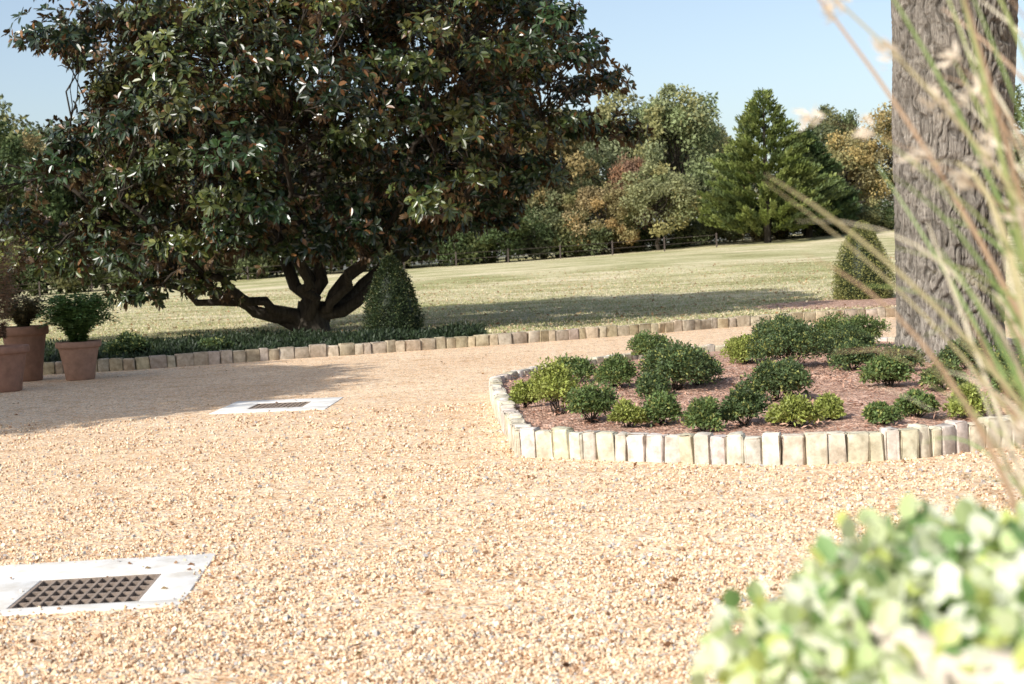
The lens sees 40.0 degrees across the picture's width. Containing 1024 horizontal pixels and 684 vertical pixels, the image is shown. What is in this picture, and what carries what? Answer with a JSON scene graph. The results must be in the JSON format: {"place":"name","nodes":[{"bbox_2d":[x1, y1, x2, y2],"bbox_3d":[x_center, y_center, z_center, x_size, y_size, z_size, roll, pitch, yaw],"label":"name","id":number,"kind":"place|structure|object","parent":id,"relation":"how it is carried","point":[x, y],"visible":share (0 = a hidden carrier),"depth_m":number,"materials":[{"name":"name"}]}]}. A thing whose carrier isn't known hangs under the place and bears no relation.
{"place":"outdoors","nodes":[
{"label":"outdoors","id":0,"kind":"place"},
{"bbox_2d":[0,310,1023,683],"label":"gravel drive","id":1,"kind":"structure","parent":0,"point":[448,376],"depth_m":10.45,"materials":[{"name":"beige gravel"}]},
{"bbox_2d":[0,235,40,392],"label":"terracotta pot with plant","id":2,"kind":"object","parent":1,"relation":"on","point":[12,360],"visible":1,"depth_m":22.09,"materials":[{"name":"brown plant"}]},
{"bbox_2d":[0,296,50,381],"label":"terracotta pot with plant","id":3,"kind":"object","parent":1,"relation":"on","point":[23,331],"visible":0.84,"depth_m":24.21,"materials":[{"name":"brown plant"}]},
{"bbox_2d":[31,291,121,380],"bbox_3d":[-7.425,-0.104,24.125,1.458,1.498,1.491,-3,3,0],"label":"terracotta pot with fern","id":4,"kind":"object","parent":1,"relation":"on","point":[77,322],"visible":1,"depth_m":23.89,"materials":[{"name":"green plant"}]},
{"bbox_2d":[0,553,215,615],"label":"storm drain","id":5,"kind":"object","parent":1,"relation":"in","point":[66,587],"visible":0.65,"depth_m":7.89,"materials":[{"name":"white concrete"}]},
{"bbox_2d":[210,397,342,413],"bbox_3d":[-2.942,1.112,17.871,1.470,0.629,1.518,-3,3,0],"label":"storm drain","id":6,"kind":"object","parent":1,"relation":"in","point":[280,405],"visible":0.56,"depth_m":17.82,"materials":[{"name":"white concrete"}]},
{"bbox_2d":[0,345,1018,683],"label":"fallen leaves on gravel","id":7,"kind":"object","parent":1,"relation":"on","point":[668,643],"visible":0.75,"depth_m":8.43,"materials":[{"name":"brown plant"}]},
{"bbox_2d":[0,402,1023,683],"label":"gravel pebbles","id":8,"kind":"object","parent":1,"relation":"on","point":[164,652],"visible":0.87,"depth_m":7.72,"materials":[{"name":"beige gravel"}]},
{"bbox_2d":[43,300,1018,374],"bbox_3d":[0.121,-0.077,29.538,60.577,0.372,4.317,-3,3,-11],"label":"drive stone edging","id":9,"kind":"object","parent":1,"relation":"on","point":[214,357],"visible":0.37,"depth_m":28.15,"materials":[{"name":"stone"}]},
{"bbox_2d":[489,336,1023,464],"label":"bed stone edging","id":10,"kind":"object","parent":1,"relation":"on","point":[765,448],"visible":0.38,"depth_m":11.31,"materials":[{"name":"stone"}]},
{"bbox_2d":[501,341,1023,435],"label":"mulch bed","id":11,"kind":"object","parent":1,"relation":"on","point":[854,394],"visible":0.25,"depth_m":14.18,"materials":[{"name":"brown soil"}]},
{"bbox_2d":[508,378,537,407],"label":"boxwood shrub","id":12,"kind":"object","parent":11,"relation":"on","point":[519,393],"visible":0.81,"depth_m":14.67,"materials":[{"name":"green plant"}]},
{"bbox_2d":[527,356,585,415],"bbox_3d":[0.491,0.432,13.987,0.690,0.616,0.799,-3,3,0],"label":"boxwood shrub","id":13,"kind":"object","parent":11,"relation":"on","point":[553,384],"visible":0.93,"depth_m":13.85,"materials":[{"name":"green plant"}]},
{"bbox_2d":[554,352,597,382],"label":"boxwood shrub","id":14,"kind":"object","parent":11,"relation":"on","point":[581,368],"visible":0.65,"depth_m":17.11,"materials":[{"name":"green plant"}]},
{"bbox_2d":[563,377,620,422],"bbox_3d":[0.736,0.546,13.054,0.504,0.471,0.660,0,4,33],"label":"boxwood shrub","id":15,"kind":"object","parent":11,"relation":"on","point":[590,398],"visible":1,"depth_m":12.94,"materials":[{"name":"green plant"}]},
{"bbox_2d":[592,352,639,387],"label":"boxwood shrub","id":16,"kind":"object","parent":11,"relation":"on","point":[617,369],"visible":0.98,"depth_m":16.17,"materials":[{"name":"green plant"}]},
{"bbox_2d":[606,398,647,427],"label":"boxwood shrub","id":17,"kind":"object","parent":11,"relation":"on","point":[625,411],"visible":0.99,"depth_m":12.50,"materials":[{"name":"green plant"}]},
{"bbox_2d":[626,329,671,359],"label":"boxwood shrub","id":18,"kind":"object","parent":11,"relation":"on","point":[641,343],"visible":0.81,"depth_m":20.30,"materials":[{"name":"green plant"}]},
{"bbox_2d":[634,371,675,398],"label":"boxwood shrub","id":19,"kind":"object","parent":11,"relation":"on","point":[647,383],"visible":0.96,"depth_m":14.93,"materials":[{"name":"green plant"}]},
{"bbox_2d":[639,389,686,426],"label":"boxwood shrub","id":20,"kind":"object","parent":11,"relation":"on","point":[660,407],"visible":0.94,"depth_m":12.61,"materials":[{"name":"green plant"}]},
{"bbox_2d":[637,337,716,390],"bbox_3d":[1.838,0.255,15.636,0.870,0.654,1.044,-3,3,0],"label":"boxwood shrub","id":21,"kind":"object","parent":11,"relation":"on","point":[675,362],"visible":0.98,"depth_m":15.45,"materials":[{"name":"green plant"}]},
{"bbox_2d":[680,395,726,431],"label":"boxwood shrub","id":22,"kind":"object","parent":11,"relation":"on","point":[702,414],"visible":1,"depth_m":12.03,"materials":[{"name":"green plant"}]},
{"bbox_2d":[689,343,726,384],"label":"boxwood shrub","id":23,"kind":"object","parent":11,"relation":"on","point":[713,365],"visible":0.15,"depth_m":16.08,"materials":[{"name":"green plant"}]},
{"bbox_2d":[718,332,760,363],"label":"boxwood shrub","id":24,"kind":"object","parent":11,"relation":"on","point":[735,347],"visible":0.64,"depth_m":18.83,"materials":[{"name":"green plant"}]},
{"bbox_2d":[717,381,772,426],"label":"boxwood shrub","id":25,"kind":"object","parent":11,"relation":"on","point":[742,402],"visible":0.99,"depth_m":12.25,"materials":[{"name":"green plant"}]},
{"bbox_2d":[738,357,814,401],"bbox_3d":[2.632,0.391,13.954,0.818,0.507,0.671,-3,3,0],"label":"boxwood shrub","id":26,"kind":"object","parent":11,"relation":"on","point":[771,376],"visible":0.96,"depth_m":13.84,"materials":[{"name":"green plant"}]},
{"bbox_2d":[747,311,808,351],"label":"boxwood shrub","id":27,"kind":"object","parent":11,"relation":"on","point":[778,317],"visible":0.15,"depth_m":20.76,"materials":[{"name":"green plant"}]},
{"bbox_2d":[745,316,835,364],"bbox_3d":[3.527,0.018,17.720,1.167,0.739,1.055,-4,4,-21],"label":"boxwood shrub","id":28,"kind":"object","parent":11,"relation":"on","point":[778,341],"visible":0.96,"depth_m":17.51,"materials":[{"name":"green plant"}]},
{"bbox_2d":[782,355,800,367],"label":"boxwood shrub","id":29,"kind":"object","parent":11,"relation":"on","point":[788,360],"visible":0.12,"depth_m":15.61,"materials":[{"name":"green plant"}]},
{"bbox_2d":[763,391,825,426],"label":"boxwood shrub","id":30,"kind":"object","parent":11,"relation":"on","point":[791,409],"visible":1,"depth_m":11.99,"materials":[{"name":"green plant"}]},
{"bbox_2d":[813,392,846,418],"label":"boxwood shrub","id":31,"kind":"object","parent":11,"relation":"on","point":[830,406],"visible":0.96,"depth_m":12.32,"materials":[{"name":"green plant"}]},
{"bbox_2d":[809,311,879,351],"bbox_3d":[4.619,-0.122,19.979,0.832,0.660,1.237,-5,4,-36],"label":"boxwood shrub","id":32,"kind":"object","parent":11,"relation":"on","point":[828,323],"visible":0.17,"depth_m":19.80,"materials":[{"name":"green plant"}]},
{"bbox_2d":[818,321,884,355],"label":"boxwood shrub","id":33,"kind":"object","parent":11,"relation":"on","point":[847,331],"visible":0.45,"depth_m":18.34,"materials":[{"name":"green plant"}]},
{"bbox_2d":[825,336,879,370],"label":"boxwood shrub","id":34,"kind":"object","parent":11,"relation":"on","point":[846,360],"visible":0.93,"depth_m":16.92,"materials":[{"name":"green plant"}]},
{"bbox_2d":[844,312,891,338],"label":"boxwood shrub","id":35,"kind":"object","parent":11,"relation":"on","point":[862,321],"visible":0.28,"depth_m":21.14,"materials":[{"name":"green plant"}]},
{"bbox_2d":[860,399,904,423],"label":"boxwood shrub","id":36,"kind":"object","parent":11,"relation":"on","point":[873,412],"visible":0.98,"depth_m":11.89,"materials":[{"name":"green plant"}]},
{"bbox_2d":[855,353,916,386],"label":"boxwood shrub","id":37,"kind":"object","parent":11,"relation":"on","point":[886,368],"visible":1,"depth_m":14.76,"materials":[{"name":"green plant"}]},
{"bbox_2d":[878,342,927,368],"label":"boxwood shrub","id":38,"kind":"object","parent":11,"relation":"on","point":[910,357],"visible":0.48,"depth_m":16.36,"materials":[{"name":"green plant"}]},
{"bbox_2d":[892,386,941,417],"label":"boxwood shrub","id":39,"kind":"object","parent":11,"relation":"on","point":[904,405],"visible":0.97,"depth_m":12.25,"materials":[{"name":"green plant"}]},
{"bbox_2d":[918,356,968,389],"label":"boxwood shrub","id":40,"kind":"object","parent":11,"relation":"on","point":[932,379],"visible":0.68,"depth_m":14.36,"materials":[{"name":"green plant"}]},
{"bbox_2d":[891,0,1017,362],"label":"oak tree","id":41,"kind":"object","parent":11,"relation":"on","point":[933,23],"visible":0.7,"depth_m":17.46,"materials":[{"name":"brown plant"}]},
{"bbox_2d":[930,335,998,368],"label":"boxwood shrub","id":42,"kind":"object","parent":11,"relation":"on","point":[949,351],"visible":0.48,"depth_m":16.44,"materials":[{"name":"green plant"}]},
{"bbox_2d":[942,380,995,417],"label":"boxwood shrub","id":43,"kind":"object","parent":11,"relation":"on","point":[974,399],"visible":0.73,"depth_m":12.12,"materials":[{"name":"green plant"}]},
{"bbox_2d":[970,349,1022,378],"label":"boxwood shrub","id":44,"kind":"object","parent":11,"relation":"on","point":[1000,358],"visible":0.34,"depth_m":14.93,"materials":[{"name":"green plant"}]},
{"bbox_2d":[990,364,1023,399],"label":"boxwood shrub","id":45,"kind":"object","parent":11,"relation":"on","point":[996,386],"visible":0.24,"depth_m":13.27,"materials":[{"name":"green plant"}]},
{"bbox_2d":[689,490,1023,683],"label":"ivy planter","id":46,"kind":"object","parent":1,"relation":"on","point":[934,598],"visible":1,"depth_m":1.74,"materials":[{"name":"plant"}]},
{"bbox_2d":[764,0,1023,515],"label":"ornamental grass planter","id":47,"kind":"object","parent":1,"relation":"on","point":[1012,181],"visible":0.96,"depth_m":2.33,"materials":[{"name":"plant"}]},
{"bbox_2d":[0,221,1023,344],"bbox_3d":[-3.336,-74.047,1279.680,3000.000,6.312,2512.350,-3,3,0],"label":"lawn ground","id":48,"kind":"structure","parent":0,"point":[825,247],"depth_m":62.90,"materials":[{"name":"green plant"}]},
{"bbox_2d":[0,242,75,297],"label":"hedgerow shrub","id":49,"kind":"object","parent":48,"relation":"on","point":[24,285],"visible":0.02,"depth_m":111.33,"materials":[{"name":"green plant"}]},
{"bbox_2d":[0,94,76,295],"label":"woodland tree","id":50,"kind":"object","parent":48,"relation":"on","point":[6,117],"visible":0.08,"depth_m":124.27,"materials":[{"name":"green plant"}]},
{"bbox_2d":[0,120,85,297],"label":"woodland tree","id":51,"kind":"object","parent":48,"relation":"on","point":[12,150],"visible":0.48,"depth_m":112.74,"materials":[{"name":"green plant"}]},
{"bbox_2d":[0,239,111,297],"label":"hedgerow shrub","id":52,"kind":"object","parent":48,"relation":"on","point":[30,281],"visible":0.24,"depth_m":110.20,"materials":[{"name":"green plant"}]},
{"bbox_2d":[1,124,125,293],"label":"woodland tree","id":53,"kind":"object","parent":48,"relation":"on","point":[30,143],"visible":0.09,"depth_m":117.23,"materials":[{"name":"green plant"}]},
{"bbox_2d":[41,247,134,290],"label":"hedgerow shrub","id":54,"kind":"object","parent":48,"relation":"on","point":[70,285],"visible":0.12,"depth_m":108.34,"materials":[{"name":"green plant"}]},
{"bbox_2d":[102,329,155,355],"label":"shrub","id":55,"kind":"object","parent":48,"relation":"on","point":[126,342],"visible":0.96,"depth_m":27.24,"materials":[{"name":"green plant"}]},
{"bbox_2d":[86,114,198,238],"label":"woodland tree","id":56,"kind":"object","parent":48,"relation":"on","point":[124,210],"visible":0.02,"depth_m":116.08,"materials":[{"name":"green plant"}]},
{"bbox_2d":[107,250,204,288],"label":"hedgerow shrub","id":57,"kind":"object","parent":48,"relation":"on","point":[115,275],"visible":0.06,"depth_m":108.06,"materials":[{"name":"green plant"}]},
{"bbox_2d":[154,115,248,232],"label":"woodland tree","id":58,"kind":"object","parent":48,"relation":"on","point":[191,174],"visible":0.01,"depth_m":111.88,"materials":[{"name":"green plant"}]},
{"bbox_2d":[194,335,237,350],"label":"shrub","id":59,"kind":"object","parent":48,"relation":"on","point":[223,341],"visible":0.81,"depth_m":27.76,"materials":[{"name":"green plant"}]},
{"bbox_2d":[174,230,280,279],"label":"hedgerow shrub","id":60,"kind":"object","parent":48,"relation":"on","point":[275,271],"visible":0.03,"depth_m":112.40,"materials":[{"name":"green plant"}]},
{"bbox_2d":[2,320,486,361],"bbox_3d":[-8.311,0.152,29.757,15.676,0.515,8.062,-3,3,0],"label":"groundcover bed","id":61,"kind":"object","parent":48,"relation":"on","point":[247,340],"visible":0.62,"depth_m":28.93,"materials":[{"name":"green plant"}]},
{"bbox_2d":[214,244,312,278],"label":"hedgerow shrub","id":62,"kind":"object","parent":48,"relation":"on","point":[243,263],"visible":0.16,"depth_m":110.25,"materials":[{"name":"green plant"}]},
{"bbox_2d":[254,145,315,274],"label":"woodland tree","id":63,"kind":"object","parent":48,"relation":"on","point":[273,159],"visible":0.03,"depth_m":124.19,"materials":[{"name":"green plant"}]},
{"bbox_2d":[234,210,375,278],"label":"hedgerow shrub","id":64,"kind":"object","parent":48,"relation":"on","point":[253,262],"visible":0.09,"depth_m":109.57,"materials":[{"name":"green plant"}]},
{"bbox_2d":[288,157,351,271],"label":"woodland tree","id":65,"kind":"object","parent":48,"relation":"on","point":[311,187],"depth_m":124.41,"materials":[{"name":"green plant"}]},
{"bbox_2d":[0,0,654,331],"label":"magnolia tree","id":66,"kind":"object","parent":48,"relation":"on","point":[409,202],"visible":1,"depth_m":32.41,"materials":[{"name":"green plant"}]},
{"bbox_2d":[307,147,383,215],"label":"woodland tree","id":67,"kind":"object","parent":48,"relation":"on","point":[348,180],"visible":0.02,"depth_m":113.83,"materials":[{"name":"green plant"}]},
{"bbox_2d":[295,212,423,275],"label":"hedgerow shrub","id":68,"kind":"object","parent":48,"relation":"on","point":[348,263],"visible":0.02,"depth_m":109.44,"materials":[{"name":"green plant"}]},
{"bbox_2d":[9,233,716,295],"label":"wire field fence","id":69,"kind":"object","parent":48,"relation":"on","point":[456,259],"visible":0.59,"depth_m":107.73,"materials":[{"name":"grey wood"}]},
{"bbox_2d":[360,254,426,330],"bbox_3d":[-2.683,-1.012,31.578,1.503,1.922,1.519,-3,3,0],"label":"topiary bush","id":70,"kind":"object","parent":48,"relation":"on","point":[392,301],"visible":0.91,"depth_m":31.26,"materials":[{"name":"green plant"}]},
{"bbox_2d":[375,230,452,267],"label":"hedgerow shrub","id":71,"kind":"object","parent":48,"relation":"on","point":[411,259],"visible":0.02,"depth_m":110.94,"materials":[{"name":"green plant"}]},
{"bbox_2d":[414,229,499,266],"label":"hedgerow shrub","id":72,"kind":"object","parent":48,"relation":"on","point":[493,257],"visible":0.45,"depth_m":109.14,"materials":[{"name":"green plant"}]},
{"bbox_2d":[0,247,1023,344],"bbox_3d":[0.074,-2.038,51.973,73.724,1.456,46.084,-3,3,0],"label":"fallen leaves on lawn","id":73,"kind":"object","parent":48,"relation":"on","point":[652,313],"visible":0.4,"depth_m":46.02,"materials":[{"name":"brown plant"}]},
{"bbox_2d":[442,205,582,264],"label":"hedgerow shrub","id":74,"kind":"object","parent":48,"relation":"on","point":[501,239],"visible":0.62,"depth_m":109.32,"materials":[{"name":"green plant"}]},
{"bbox_2d":[494,103,599,258],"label":"woodland tree","id":75,"kind":"object","parent":48,"relation":"on","point":[572,158],"visible":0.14,"depth_m":113.98,"materials":[{"name":"green plant"}]},
{"bbox_2d":[525,174,596,256],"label":"maple tree","id":76,"kind":"object","parent":48,"relation":"on","point":[568,198],"visible":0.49,"depth_m":112.76,"materials":[{"name":"green plant"}]},
{"bbox_2d":[510,208,619,258],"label":"hedgerow shrub","id":77,"kind":"object","parent":48,"relation":"on","point":[593,237],"visible":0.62,"depth_m":111.54,"materials":[{"name":"green plant"}]},
{"bbox_2d":[560,179,640,254],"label":"maple tree","id":78,"kind":"object","parent":48,"relation":"on","point":[596,199],"visible":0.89,"depth_m":111.38,"materials":[{"name":"orange plant"}]},
{"bbox_2d":[566,138,642,221],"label":"woodland tree","id":79,"kind":"object","parent":48,"relation":"on","point":[605,160],"depth_m":146.64,"materials":[{"name":"green plant"}]},
{"bbox_2d":[584,227,647,254],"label":"hedgerow shrub","id":80,"kind":"object","parent":48,"relation":"on","point":[618,247],"visible":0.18,"depth_m":115.66,"materials":[{"name":"green plant"}]},
{"bbox_2d":[591,143,648,220],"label":"woodland tree","id":81,"kind":"object","parent":48,"relation":"on","point":[602,179],"visible":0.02,"depth_m":152.37,"materials":[{"name":"green plant"}]},
{"bbox_2d":[560,85,691,217],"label":"distant oak tree","id":82,"kind":"object","parent":48,"relation":"on","point":[606,110],"visible":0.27,"depth_m":122.52,"materials":[{"name":"green plant"}]},
{"bbox_2d":[606,151,659,250],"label":"maple tree","id":83,"kind":"object","parent":48,"relation":"on","point":[632,165],"visible":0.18,"depth_m":115.83,"materials":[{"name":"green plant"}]},
{"bbox_2d":[605,220,698,251],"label":"hedgerow shrub","id":84,"kind":"object","parent":48,"relation":"on","point":[673,240],"visible":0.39,"depth_m":115.88,"materials":[{"name":"green plant"}]},
{"bbox_2d":[607,159,706,250],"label":"maple tree","id":85,"kind":"object","parent":48,"relation":"on","point":[658,182],"visible":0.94,"depth_m":111.29,"materials":[{"name":"green plant"}]},
{"bbox_2d":[621,83,731,216],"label":"distant oak tree","id":86,"kind":"object","parent":48,"relation":"on","point":[667,119],"visible":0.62,"depth_m":117.44,"materials":[{"name":"green plant"}]},
{"bbox_2d":[653,119,727,220],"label":"distant oak tree","id":87,"kind":"object","parent":48,"relation":"on","point":[719,131],"visible":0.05,"depth_m":127.92,"materials":[{"name":"green plant"}]},
{"bbox_2d":[652,125,731,220],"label":"woodland tree","id":88,"kind":"object","parent":48,"relation":"on","point":[726,141],"depth_m":151.39,"materials":[{"name":"green plant"}]},
{"bbox_2d":[669,218,743,246],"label":"hedgerow shrub","id":89,"kind":"object","parent":48,"relation":"on","point":[701,230],"visible":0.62,"depth_m":115.88,"materials":[{"name":"green plant"}]},
{"bbox_2d":[715,228,789,241],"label":"hedgerow shrub","id":90,"kind":"object","parent":48,"relation":"on","point":[752,234],"visible":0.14,"depth_m":115.92,"materials":[{"name":"green plant"}]},
{"bbox_2d":[692,87,849,242],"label":"cedar tree","id":91,"kind":"object","parent":48,"relation":"on","point":[729,209],"visible":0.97,"depth_m":107.41,"materials":[{"name":"green plant"}]},
{"bbox_2d":[761,223,845,238],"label":"hedgerow shrub","id":92,"kind":"object","parent":48,"relation":"on","point":[816,230],"visible":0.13,"depth_m":115.41,"materials":[{"name":"green plant"}]},
{"bbox_2d":[761,128,862,237],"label":"cedar tree","id":93,"kind":"object","parent":48,"relation":"on","point":[828,163],"visible":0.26,"depth_m":112.31,"materials":[{"name":"green plant"}]},
{"bbox_2d":[755,297,895,309],"bbox_3d":[9.561,-1.072,38.026,6.000,0.090,4.800,-3,3,0],"label":"topiary mulch ring","id":94,"kind":"object","parent":48,"relation":"on","point":[831,303],"visible":0.59,"depth_m":37.57,"materials":[{"name":"brown soil"}]},
{"bbox_2d":[829,220,895,299],"bbox_3d":[9.864,-2.285,39.563,1.904,2.308,1.935,-3,3,0],"label":"topiary bush","id":95,"kind":"object","parent":94,"relation":"on","point":[856,267],"visible":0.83,"depth_m":39.13,"materials":[{"name":"green plant"}]},
{"bbox_2d":[804,104,863,204],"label":"distant oak tree","id":96,"kind":"object","parent":48,"relation":"on","point":[822,129],"visible":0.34,"depth_m":133.89,"materials":[{"name":"green plant"}]},
{"bbox_2d":[822,202,889,233],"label":"hedgerow shrub","id":97,"kind":"object","parent":48,"relation":"on","point":[874,216],"visible":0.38,"depth_m":115.25,"materials":[{"name":"green plant"}]},
{"bbox_2d":[822,129,890,231],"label":"maple tree","id":98,"kind":"object","parent":48,"relation":"on","point":[845,153],"visible":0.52,"depth_m":119.01,"materials":[{"name":"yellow plant"}]},
{"bbox_2d":[847,101,894,203],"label":"maple tree","id":99,"kind":"object","parent":48,"relation":"on","point":[883,118],"visible":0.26,"depth_m":121.22,"materials":[{"name":"orange plant"}]},
{"bbox_2d":[872,198,894,228],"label":"hedgerow shrub","id":100,"kind":"object","parent":48,"relation":"on","point":[888,209],"visible":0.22,"depth_m":116.96,"materials":[{"name":"green plant"}]},
{"bbox_2d":[1011,83,1023,179],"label":"distant oak tree","id":101,"kind":"object","parent":48,"relation":"on","point":[1016,153],"visible":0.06,"depth_m":118.30,"materials":[{"name":"green plant"}]},
{"bbox_2d":[0,0,1023,273],"label":"sky","id":102,"kind":"structure","parent":0,"point":[732,49],"materials":[{"name":"blue"}]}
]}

